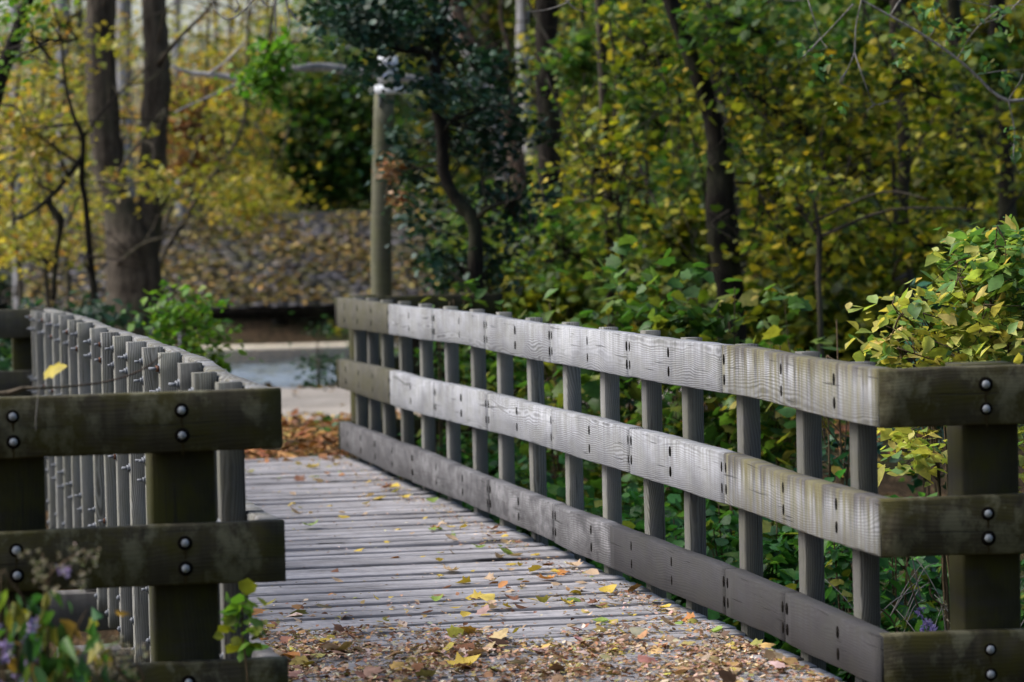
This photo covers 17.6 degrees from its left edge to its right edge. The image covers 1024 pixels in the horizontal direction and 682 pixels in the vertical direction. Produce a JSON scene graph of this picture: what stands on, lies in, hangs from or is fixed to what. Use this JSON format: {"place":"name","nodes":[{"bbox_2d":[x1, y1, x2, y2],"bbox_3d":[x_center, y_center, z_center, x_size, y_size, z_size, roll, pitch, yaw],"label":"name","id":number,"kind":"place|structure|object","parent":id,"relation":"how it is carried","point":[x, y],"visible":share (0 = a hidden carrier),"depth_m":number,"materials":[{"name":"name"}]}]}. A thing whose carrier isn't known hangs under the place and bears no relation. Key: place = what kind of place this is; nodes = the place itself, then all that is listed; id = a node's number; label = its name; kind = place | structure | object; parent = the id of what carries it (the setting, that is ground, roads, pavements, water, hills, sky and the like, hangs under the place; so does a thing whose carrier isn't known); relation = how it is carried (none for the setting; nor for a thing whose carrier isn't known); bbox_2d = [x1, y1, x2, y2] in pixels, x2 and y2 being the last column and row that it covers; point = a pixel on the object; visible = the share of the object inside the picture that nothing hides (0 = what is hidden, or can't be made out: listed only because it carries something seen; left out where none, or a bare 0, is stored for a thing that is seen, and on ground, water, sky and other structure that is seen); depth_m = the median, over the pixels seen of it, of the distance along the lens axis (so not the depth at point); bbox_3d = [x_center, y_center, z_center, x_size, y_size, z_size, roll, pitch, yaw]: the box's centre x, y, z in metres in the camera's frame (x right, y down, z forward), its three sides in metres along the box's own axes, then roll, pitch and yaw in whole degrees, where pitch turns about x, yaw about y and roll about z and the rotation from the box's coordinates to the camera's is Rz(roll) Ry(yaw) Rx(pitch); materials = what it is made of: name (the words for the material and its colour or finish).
{"place":"outdoors","nodes":[
{"label":"outdoors","id":0,"kind":"place"},
{"bbox_2d":[0,0,464,190],"label":"sky","id":1,"kind":"structure","parent":0,"point":[189,7],"materials":[{"name":"white"}]},
{"bbox_2d":[198,344,398,387],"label":"pond water","id":2,"kind":"structure","parent":0,"point":[274,368],"depth_m":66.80,"materials":[{"name":"grey liquid"}]},
{"bbox_2d":[281,383,709,419],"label":"gravel path","id":3,"kind":"structure","parent":0,"point":[310,400],"depth_m":28.68,"materials":[{"name":"beige gravel"}]},
{"bbox_2d":[0,185,1023,657],"bbox_3d":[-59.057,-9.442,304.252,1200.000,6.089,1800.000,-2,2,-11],"label":"ground","id":4,"kind":"structure","parent":0,"point":[260,331],"depth_m":25.75,"materials":[{"name":"brown soil"}]},
{"bbox_2d":[0,4,105,308],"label":"autumn tree","id":5,"kind":"object","parent":4,"relation":"on","point":[69,243],"visible":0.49,"depth_m":35.94,"materials":[{"name":"yellow plant"}]},
{"bbox_2d":[0,543,109,681],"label":"aster plant","id":6,"kind":"object","parent":4,"relation":"on","point":[35,641],"visible":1,"depth_m":8.29,"materials":[{"name":"green plant"}]},
{"bbox_2d":[0,0,139,308],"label":"autumn tree","id":7,"kind":"object","parent":4,"relation":"on","point":[17,169],"visible":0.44,"depth_m":33.98,"materials":[{"name":"yellow plant"}]},
{"bbox_2d":[0,0,141,306],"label":"autumn tree","id":8,"kind":"object","parent":4,"relation":"on","point":[67,271],"visible":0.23,"depth_m":39.98,"materials":[{"name":"yellow plant"}]},
{"bbox_2d":[0,0,143,216],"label":"tree","id":9,"kind":"object","parent":4,"relation":"on","point":[81,13],"visible":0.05,"depth_m":101.70,"materials":[{"name":"yellow plant"}]},
{"bbox_2d":[56,0,135,202],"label":"pale tree","id":10,"kind":"object","parent":4,"relation":"on","point":[120,4],"visible":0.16,"depth_m":53.89,"materials":[{"name":"grey plant"}]},
{"bbox_2d":[0,0,195,130],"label":"tree","id":11,"kind":"object","parent":4,"relation":"on","point":[19,31],"visible":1,"depth_m":24.18,"materials":[{"name":"green plant"}]},
{"bbox_2d":[2,0,197,200],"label":"autumn tree","id":12,"kind":"object","parent":4,"relation":"on","point":[123,114],"visible":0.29,"depth_m":43.98,"materials":[{"name":"yellow plant"}]},
{"bbox_2d":[54,607,150,681],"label":"aster plant","id":13,"kind":"object","parent":4,"relation":"on","point":[94,646],"visible":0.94,"depth_m":8.59,"materials":[{"name":"green plant"}]},
{"bbox_2d":[54,290,165,340],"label":"dark bush","id":14,"kind":"object","parent":4,"relation":"on","point":[96,312],"visible":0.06,"depth_m":26.50,"materials":[{"name":"green plant"}]},
{"bbox_2d":[0,0,262,307],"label":"tree","id":15,"kind":"object","parent":4,"relation":"on","point":[48,154],"visible":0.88,"depth_m":28.99,"materials":[{"name":"yellow plant"}]},
{"bbox_2d":[23,0,321,344],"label":"tree","id":16,"kind":"object","parent":4,"relation":"on","point":[132,227],"visible":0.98,"depth_m":32.86,"materials":[{"name":"brown plant"}]},
{"bbox_2d":[121,276,263,372],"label":"bright bush","id":17,"kind":"object","parent":4,"relation":"on","point":[185,322],"visible":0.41,"depth_m":23.44,"materials":[{"name":"green plant"}]},
{"bbox_2d":[81,51,305,349],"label":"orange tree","id":18,"kind":"object","parent":4,"relation":"on","point":[184,152],"visible":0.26,"depth_m":45.81,"materials":[{"name":"grey plant"}]},
{"bbox_2d":[76,0,313,260],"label":"autumn tree","id":19,"kind":"object","parent":4,"relation":"on","point":[208,54],"visible":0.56,"depth_m":41.98,"materials":[{"name":"yellow plant"}]},
{"bbox_2d":[162,0,304,290],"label":"autumn tree","id":20,"kind":"object","parent":4,"relation":"on","point":[249,136],"visible":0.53,"depth_m":40.93,"materials":[{"name":"yellow plant"}]},
{"bbox_2d":[213,578,268,681],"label":"young vine","id":21,"kind":"object","parent":4,"relation":"on","point":[231,612],"visible":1,"depth_m":9.74,"materials":[{"name":"green plant"}]},
{"bbox_2d":[159,0,331,265],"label":"autumn tree","id":22,"kind":"object","parent":4,"relation":"on","point":[248,213],"visible":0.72,"depth_m":38.47,"materials":[{"name":"yellow plant"}]},
{"bbox_2d":[14,209,503,354],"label":"waterside shelter","id":23,"kind":"object","parent":4,"relation":"on","point":[278,314],"visible":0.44,"depth_m":41.43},
{"bbox_2d":[22,209,503,308],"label":"roof leaf cover","id":24,"kind":"object","parent":23,"relation":"on","point":[289,280],"visible":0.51,"depth_m":41.69,"materials":[{"name":"brown plant"}]},
{"bbox_2d":[170,0,443,355],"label":"green tree","id":25,"kind":"object","parent":4,"relation":"on","point":[324,107],"visible":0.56,"depth_m":45.55,"materials":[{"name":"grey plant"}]},
{"bbox_2d":[287,312,348,387],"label":"waterside bush","id":26,"kind":"object","parent":4,"relation":"on","point":[318,374],"visible":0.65,"depth_m":33.97,"materials":[{"name":"green plant"}]},
{"bbox_2d":[223,1,535,358],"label":"tree","id":27,"kind":"object","parent":4,"relation":"on","point":[334,330],"visible":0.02,"depth_m":53.58,"materials":[{"name":"green plant"}]},
{"bbox_2d":[371,56,412,418],"bbox_3d":[-0.920,-0.665,25.482,0.346,3.047,0.210,-2,2,-11],"label":"wooden pole","id":28,"kind":"object","parent":4,"relation":"on","point":[381,260],"visible":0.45,"depth_m":25.41,"materials":[{"name":"brown wood"}]},
{"bbox_2d":[291,0,567,304],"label":"dark evergreen","id":29,"kind":"object","parent":4,"relation":"on","point":[362,24],"visible":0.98,"depth_m":23.62,"materials":[{"name":"green plant"}]},
{"bbox_2d":[371,151,439,213],"bbox_3d":[-0.758,-1.103,23.002,0.394,0.441,0.532,-1,2,16],"label":"dry spray","id":30,"kind":"object","parent":29,"relation":"on","point":[392,171],"visible":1,"depth_m":22.90,"materials":[{"name":"brown plant"}]},
{"bbox_2d":[49,456,841,681],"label":"footbridge","id":31,"kind":"object","parent":4,"relation":"on","point":[377,566],"visible":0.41,"depth_m":14.69,"materials":[{"name":"grey wood"}]},
{"bbox_2d":[0,308,288,681],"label":"wooden railing","id":32,"kind":"object","parent":31,"relation":"attached to","point":[138,478],"visible":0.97,"depth_m":10.10,"materials":[{"name":"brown wood"}]},
{"bbox_2d":[245,457,707,648],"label":"leaf crumbs","id":33,"kind":"object","parent":31,"relation":"on","point":[462,544],"visible":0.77,"depth_m":15.97,"materials":[{"name":"plant"}]},
{"bbox_2d":[249,582,839,681],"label":"leaf litter","id":34,"kind":"object","parent":31,"relation":"on","point":[705,649],"visible":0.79,"depth_m":11.86,"materials":[{"name":"brown plant"}]},
{"bbox_2d":[335,292,1023,681],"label":"wooden railing","id":35,"kind":"object","parent":31,"relation":"on","point":[971,524],"visible":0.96,"depth_m":12.39,"materials":[{"name":"grey wood"}]},
{"bbox_2d":[291,0,625,355],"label":"tree","id":36,"kind":"object","parent":4,"relation":"on","point":[468,177],"visible":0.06,"depth_m":49.75,"materials":[{"name":"green plant"}]},
{"bbox_2d":[412,0,535,285],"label":"young tree","id":37,"kind":"object","parent":4,"relation":"on","point":[488,232],"visible":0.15,"depth_m":40.27,"materials":[{"name":"green plant"}]},
{"bbox_2d":[414,276,535,452],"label":"woodland shrub","id":38,"kind":"object","parent":4,"relation":"on","point":[479,293],"visible":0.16,"depth_m":22.39,"materials":[{"name":"green plant"}]},
{"bbox_2d":[414,346,560,487],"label":"woodland shrub","id":39,"kind":"object","parent":4,"relation":"on","point":[518,371],"visible":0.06,"depth_m":20.45,"materials":[{"name":"green plant"}]},
{"bbox_2d":[434,225,585,397],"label":"yellow shrub","id":40,"kind":"object","parent":4,"relation":"on","point":[531,297],"visible":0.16,"depth_m":26.77,"materials":[{"name":"green plant"}]},
{"bbox_2d":[396,0,624,397],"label":"tree","id":41,"kind":"object","parent":4,"relation":"on","point":[548,19],"visible":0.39,"depth_m":28.52,"materials":[{"name":"brown plant"}]},
{"bbox_2d":[516,0,636,116],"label":"leafy bough","id":42,"kind":"object","parent":41,"relation":"attached to","point":[578,61],"visible":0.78,"depth_m":27.13,"materials":[{"name":"green plant"}]},
{"bbox_2d":[390,0,694,298],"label":"tree","id":43,"kind":"object","parent":4,"relation":"on","point":[531,17],"visible":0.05,"depth_m":49.38,"materials":[{"name":"green plant"}]},
{"bbox_2d":[450,0,646,387],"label":"tree","id":44,"kind":"object","parent":4,"relation":"on","point":[519,164],"visible":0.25,"depth_m":29.96,"materials":[{"name":"brown plant"}]},
{"bbox_2d":[171,43,499,113],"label":"bare branch","id":45,"kind":"object","parent":44,"relation":"attached to","point":[323,67],"visible":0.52,"depth_m":27.99,"materials":[{"name":"grey plant"}]},
{"bbox_2d":[456,0,658,241],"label":"young tree","id":46,"kind":"object","parent":4,"relation":"on","point":[567,11],"visible":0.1,"depth_m":37.42,"materials":[{"name":"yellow plant"}]},
{"bbox_2d":[495,289,641,501],"bbox_3d":[0.424,0.887,19.536,1.064,2.403,1.053,0,2,32],"label":"woodland shrub","id":47,"kind":"object","parent":4,"relation":"on","point":[551,400],"visible":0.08,"depth_m":19.46,"materials":[{"name":"green plant"}]},
{"bbox_2d":[510,234,659,408],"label":"yellow shrub","id":48,"kind":"object","parent":4,"relation":"on","point":[572,309],"visible":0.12,"depth_m":26.80,"materials":[{"name":"green plant"}]},
{"bbox_2d":[244,402,946,464],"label":"leaf litter","id":49,"kind":"object","parent":4,"relation":"on","point":[331,437],"visible":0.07,"depth_m":23.59,"materials":[{"name":"brown plant"}]},
{"bbox_2d":[523,234,710,531],"bbox_3d":[0.585,0.768,18.976,1.097,2.758,0.977,0,3,34],"label":"woodland shrub","id":50,"kind":"object","parent":4,"relation":"on","point":[590,383],"visible":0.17,"depth_m":18.95,"materials":[{"name":"green plant"}]},
{"bbox_2d":[525,0,714,304],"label":"young tree","id":51,"kind":"object","parent":4,"relation":"on","point":[631,34],"visible":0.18,"depth_m":35.14,"materials":[{"name":"green plant"}]},
{"bbox_2d":[561,0,715,296],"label":"young tree","id":52,"kind":"object","parent":4,"relation":"on","point":[667,270],"visible":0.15,"depth_m":32.00,"materials":[{"name":"green plant"}]},
{"bbox_2d":[495,0,782,326],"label":"tree","id":53,"kind":"object","parent":4,"relation":"on","point":[608,239],"visible":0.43,"depth_m":25.37,"materials":[{"name":"brown plant"}]},
{"bbox_2d":[514,78,699,253],"bbox_3d":[0.764,-1.346,24.929,1.586,1.396,1.814,-1,2,18],"label":"leafy spray","id":54,"kind":"object","parent":53,"relation":"attached to","point":[606,146],"visible":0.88,"depth_m":24.95,"materials":[{"name":"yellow plant"}]},
{"bbox_2d":[582,23,689,164],"bbox_3d":[1.033,-2.055,26.457,0.905,1.304,1.396,-1,2,13],"label":"leafy bough","id":55,"kind":"object","parent":53,"relation":"attached to","point":[659,131],"visible":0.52,"depth_m":26.17,"materials":[{"name":"green plant"}]},
{"bbox_2d":[562,223,716,400],"bbox_3d":[1.016,-0.140,26.033,1.495,1.574,1.514,-1,2,16],"label":"yellow shrub","id":56,"kind":"object","parent":4,"relation":"on","point":[664,291],"visible":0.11,"depth_m":25.86,"materials":[{"name":"green plant"}]},
{"bbox_2d":[594,484,707,601],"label":"undergrowth plant","id":57,"kind":"object","parent":4,"relation":"on","point":[636,513],"visible":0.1,"depth_m":16.67,"materials":[{"name":"green plant"}]},
{"bbox_2d":[590,247,761,553],"bbox_3d":[0.889,0.851,17.990,1.042,2.726,1.018,-3,3,-34],"label":"woodland shrub","id":58,"kind":"object","parent":4,"relation":"on","point":[695,317],"visible":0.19,"depth_m":17.91,"materials":[{"name":"green plant"}]},
{"bbox_2d":[601,46,795,275],"bbox_3d":[1.558,-1.724,34.346,3.993,4.192,2.887,-3,3,-44],"label":"young tree","id":59,"kind":"object","parent":4,"relation":"on","point":[681,187],"visible":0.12,"depth_m":33.89,"materials":[{"name":"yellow plant"}]},
{"bbox_2d":[622,504,779,623],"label":"undergrowth plant","id":60,"kind":"object","parent":4,"relation":"on","point":[729,519],"visible":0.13,"depth_m":15.59,"materials":[{"name":"green plant"}]},
{"bbox_2d":[567,0,841,275],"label":"young tree","id":61,"kind":"object","parent":4,"relation":"on","point":[804,23],"visible":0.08,"depth_m":31.18,"materials":[{"name":"green plant"}]},
{"bbox_2d":[635,278,795,558],"bbox_3d":[1.208,0.975,17.987,1.137,2.637,1.166,-2,2,-11],"label":"woodland shrub","id":62,"kind":"object","parent":4,"relation":"on","point":[747,300],"visible":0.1,"depth_m":17.91,"materials":[{"name":"green plant"}]},
{"bbox_2d":[682,502,800,655],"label":"undergrowth plant","id":63,"kind":"object","parent":4,"relation":"on","point":[770,530],"visible":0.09,"depth_m":15.26,"materials":[{"name":"green plant"}]},
{"bbox_2d":[536,0,950,423],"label":"tree","id":64,"kind":"object","parent":4,"relation":"on","point":[718,177],"visible":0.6,"depth_m":24.15,"materials":[{"name":"brown plant"}]},
{"bbox_2d":[214,0,305,113],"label":"hanging shoot","id":65,"kind":"object","parent":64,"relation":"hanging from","point":[266,68],"visible":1,"depth_m":25.93,"materials":[{"name":"green plant"}]},
{"bbox_2d":[462,165,678,314],"bbox_3d":[0.387,-0.782,25.175,1.606,1.171,1.830,-2,2,-11],"label":"leafy spray","id":66,"kind":"object","parent":64,"relation":"attached to","point":[574,265],"visible":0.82,"depth_m":25.02,"materials":[{"name":"green plant"}]},
{"bbox_2d":[505,0,754,113],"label":"leafy spray","id":67,"kind":"object","parent":64,"relation":"attached to","point":[646,51],"visible":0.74,"depth_m":24.84,"materials":[{"name":"green plant"}]},
{"bbox_2d":[632,164,707,262],"bbox_3d":[1.246,-0.990,25.886,0.765,0.904,1.734,-2,2,-11],"label":"leafy bough","id":68,"kind":"object","parent":64,"relation":"attached to","point":[681,230],"visible":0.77,"depth_m":25.61,"materials":[{"name":"green plant"}]},
{"bbox_2d":[493,41,870,298],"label":"hanging vines","id":69,"kind":"object","parent":64,"relation":"hanging from","point":[845,179],"visible":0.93,"depth_m":23.33,"materials":[{"name":"green plant"}]},
{"bbox_2d":[616,0,842,100],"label":"leafy spray","id":70,"kind":"object","parent":64,"relation":"attached to","point":[718,24],"visible":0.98,"depth_m":23.88,"materials":[{"name":"green plant"}]},
{"bbox_2d":[716,96,815,238],"bbox_3d":[2.046,-1.405,26.500,0.867,1.177,1.385,-1,2,6],"label":"leafy bough","id":71,"kind":"object","parent":64,"relation":"attached to","point":[753,195],"visible":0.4,"depth_m":26.11,"materials":[{"name":"green plant"}]},
{"bbox_2d":[653,0,899,198],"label":"leafy spray","id":72,"kind":"object","parent":64,"relation":"attached to","point":[784,85],"visible":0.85,"depth_m":23.97,"materials":[{"name":"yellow plant"}]},
{"bbox_2d":[682,156,910,311],"bbox_3d":[2.076,-0.779,24.035,1.822,1.189,1.328,1,3,41],"label":"leafy spray","id":73,"kind":"object","parent":64,"relation":"attached to","point":[794,240],"visible":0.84,"depth_m":23.91,"materials":[{"name":"green plant"}]},
{"bbox_2d":[804,1,1014,157],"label":"leafy spray","id":74,"kind":"object","parent":64,"relation":"attached to","point":[930,99],"visible":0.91,"depth_m":23.95,"materials":[{"name":"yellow plant"}]},
{"bbox_2d":[821,157,1023,312],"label":"leafy spray","id":75,"kind":"object","parent":64,"relation":"attached to","point":[911,243],"visible":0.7,"depth_m":23.91,"materials":[{"name":"green plant"}]},
{"bbox_2d":[656,5,861,231],"bbox_3d":[2.642,-2.460,38.685,2.797,5.350,3.437,-1,2,14],"label":"young tree","id":76,"kind":"object","parent":4,"relation":"on","point":[741,118],"visible":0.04,"depth_m":38.40,"materials":[{"name":"green plant"}]},
{"bbox_2d":[701,217,838,401],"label":"yellow shrub","id":77,"kind":"object","parent":4,"relation":"on","point":[759,310],"visible":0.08,"depth_m":26.73,"materials":[{"name":"green plant"}]},
{"bbox_2d":[719,283,840,598],"bbox_3d":[1.542,0.955,17.539,1.094,2.531,0.929,-3,3,-36],"label":"woodland shrub","id":78,"kind":"object","parent":4,"relation":"on","point":[782,428],"visible":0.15,"depth_m":17.37,"materials":[{"name":"green plant"}]},
{"bbox_2d":[726,469,899,681],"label":"undergrowth plant","id":79,"kind":"object","parent":4,"relation":"on","point":[787,558],"visible":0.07,"depth_m":15.08,"materials":[{"name":"green plant"}]},
{"bbox_2d":[745,225,897,423],"bbox_3d":[2.267,-0.145,24.932,1.391,1.607,1.338,-2,2,-11],"label":"yellow shrub","id":80,"kind":"object","parent":4,"relation":"on","point":[802,327],"visible":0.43,"depth_m":24.84,"materials":[{"name":"green plant"}]},
{"bbox_2d":[769,477,923,681],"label":"undergrowth plant","id":81,"kind":"object","parent":4,"relation":"on","point":[841,557],"visible":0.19,"depth_m":14.66,"materials":[{"name":"green plant"}]},
{"bbox_2d":[774,319,928,606],"bbox_3d":[1.657,1.073,16.001,0.782,2.361,0.691,-2,2,-11],"label":"shrub","id":82,"kind":"object","parent":4,"relation":"on","point":[836,461],"visible":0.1,"depth_m":16.04,"materials":[{"name":"green plant"}]},
{"bbox_2d":[767,0,940,274],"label":"young tree","id":83,"kind":"object","parent":4,"relation":"on","point":[849,15],"visible":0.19,"depth_m":34.02,"materials":[{"name":"green plant"}]},
{"bbox_2d":[732,150,983,439],"bbox_3d":[2.234,-0.273,23.218,1.610,2.131,1.699,-2,2,-22],"label":"tree","id":84,"kind":"object","parent":4,"relation":"on","point":[800,204],"visible":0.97,"depth_m":22.98,"materials":[{"name":"green plant"}]},
{"bbox_2d":[795,2,920,209],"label":"young tree","id":85,"kind":"object","parent":4,"relation":"on","point":[857,140],"visible":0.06,"depth_m":40.22,"materials":[{"name":"green plant"}]},
{"bbox_2d":[725,0,1023,367],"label":"tree","id":86,"kind":"object","parent":4,"relation":"on","point":[903,181],"visible":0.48,"depth_m":24.96,"materials":[{"name":"brown plant"}]},
{"bbox_2d":[722,29,954,234],"bbox_3d":[2.470,-1.564,24.554,1.629,1.626,1.612,0,2,24],"label":"leafy spray","id":87,"kind":"object","parent":86,"relation":"attached to","point":[841,149],"visible":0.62,"depth_m":24.46,"materials":[{"name":"green plant"}]},
{"bbox_2d":[858,8,1023,222],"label":"leafy spray","id":88,"kind":"object","parent":86,"relation":"attached to","point":[970,130],"visible":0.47,"depth_m":26.94,"materials":[{"name":"green plant"}]},
{"bbox_2d":[892,105,1000,226],"bbox_3d":[3.266,-1.362,25.485,0.762,1.005,1.550,-2,2,-11],"label":"leafy bough","id":89,"kind":"object","parent":86,"relation":"attached to","point":[963,170],"visible":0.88,"depth_m":25.07,"materials":[{"name":"green plant"}]},
{"bbox_2d":[925,0,1023,113],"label":"leafy bough","id":90,"kind":"object","parent":86,"relation":"attached to","point":[1000,57],"visible":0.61,"depth_m":25.16,"materials":[{"name":"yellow plant"}]},
{"bbox_2d":[823,226,947,367],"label":"yellow shrub","id":91,"kind":"object","parent":4,"relation":"on","point":[878,275],"visible":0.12,"depth_m":26.26,"materials":[{"name":"green plant"}]},
{"bbox_2d":[831,552,948,669],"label":"undergrowth plant","id":92,"kind":"object","parent":4,"relation":"on","point":[887,594],"visible":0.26,"depth_m":14.52,"materials":[{"name":"green plant"}]},
{"bbox_2d":[837,0,1023,234],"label":"tree","id":93,"kind":"object","parent":4,"relation":"on","point":[954,8],"visible":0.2,"depth_m":28.45,"materials":[{"name":"brown plant"}]},
{"bbox_2d":[840,1,1023,224],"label":"young tree","id":94,"kind":"object","parent":4,"relation":"on","point":[929,147],"visible":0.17,"depth_m":37.35,"materials":[{"name":"green plant"}]},
{"bbox_2d":[845,214,1023,630],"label":"shrub","id":95,"kind":"object","parent":4,"relation":"on","point":[989,265],"visible":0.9,"depth_m":13.41,"materials":[{"name":"green plant"}]},
{"bbox_2d":[870,0,1023,154],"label":"young tree","id":96,"kind":"object","parent":4,"relation":"on","point":[1015,18],"visible":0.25,"depth_m":37.92,"materials":[{"name":"green plant"}]},
{"bbox_2d":[881,492,1023,630],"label":"undergrowth plant","id":97,"kind":"object","parent":4,"relation":"on","point":[937,583],"visible":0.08,"depth_m":15.41,"materials":[{"name":"green plant"}]},
{"bbox_2d":[988,0,1023,350],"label":"tree","id":98,"kind":"object","parent":4,"relation":"on","point":[1005,202],"visible":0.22,"depth_m":30.93,"materials":[{"name":"brown plant"}]},
{"bbox_2d":[747,0,893,97],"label":"leafy bough","id":99,"kind":"object","parent":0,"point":[839,48],"visible":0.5,"depth_m":25.11,"materials":[{"name":"green plant"}]},
{"bbox_2d":[794,0,1023,173],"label":"overhanging branch","id":100,"kind":"object","parent":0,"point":[984,64],"visible":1,"depth_m":17.49,"materials":[{"name":"green plant"}]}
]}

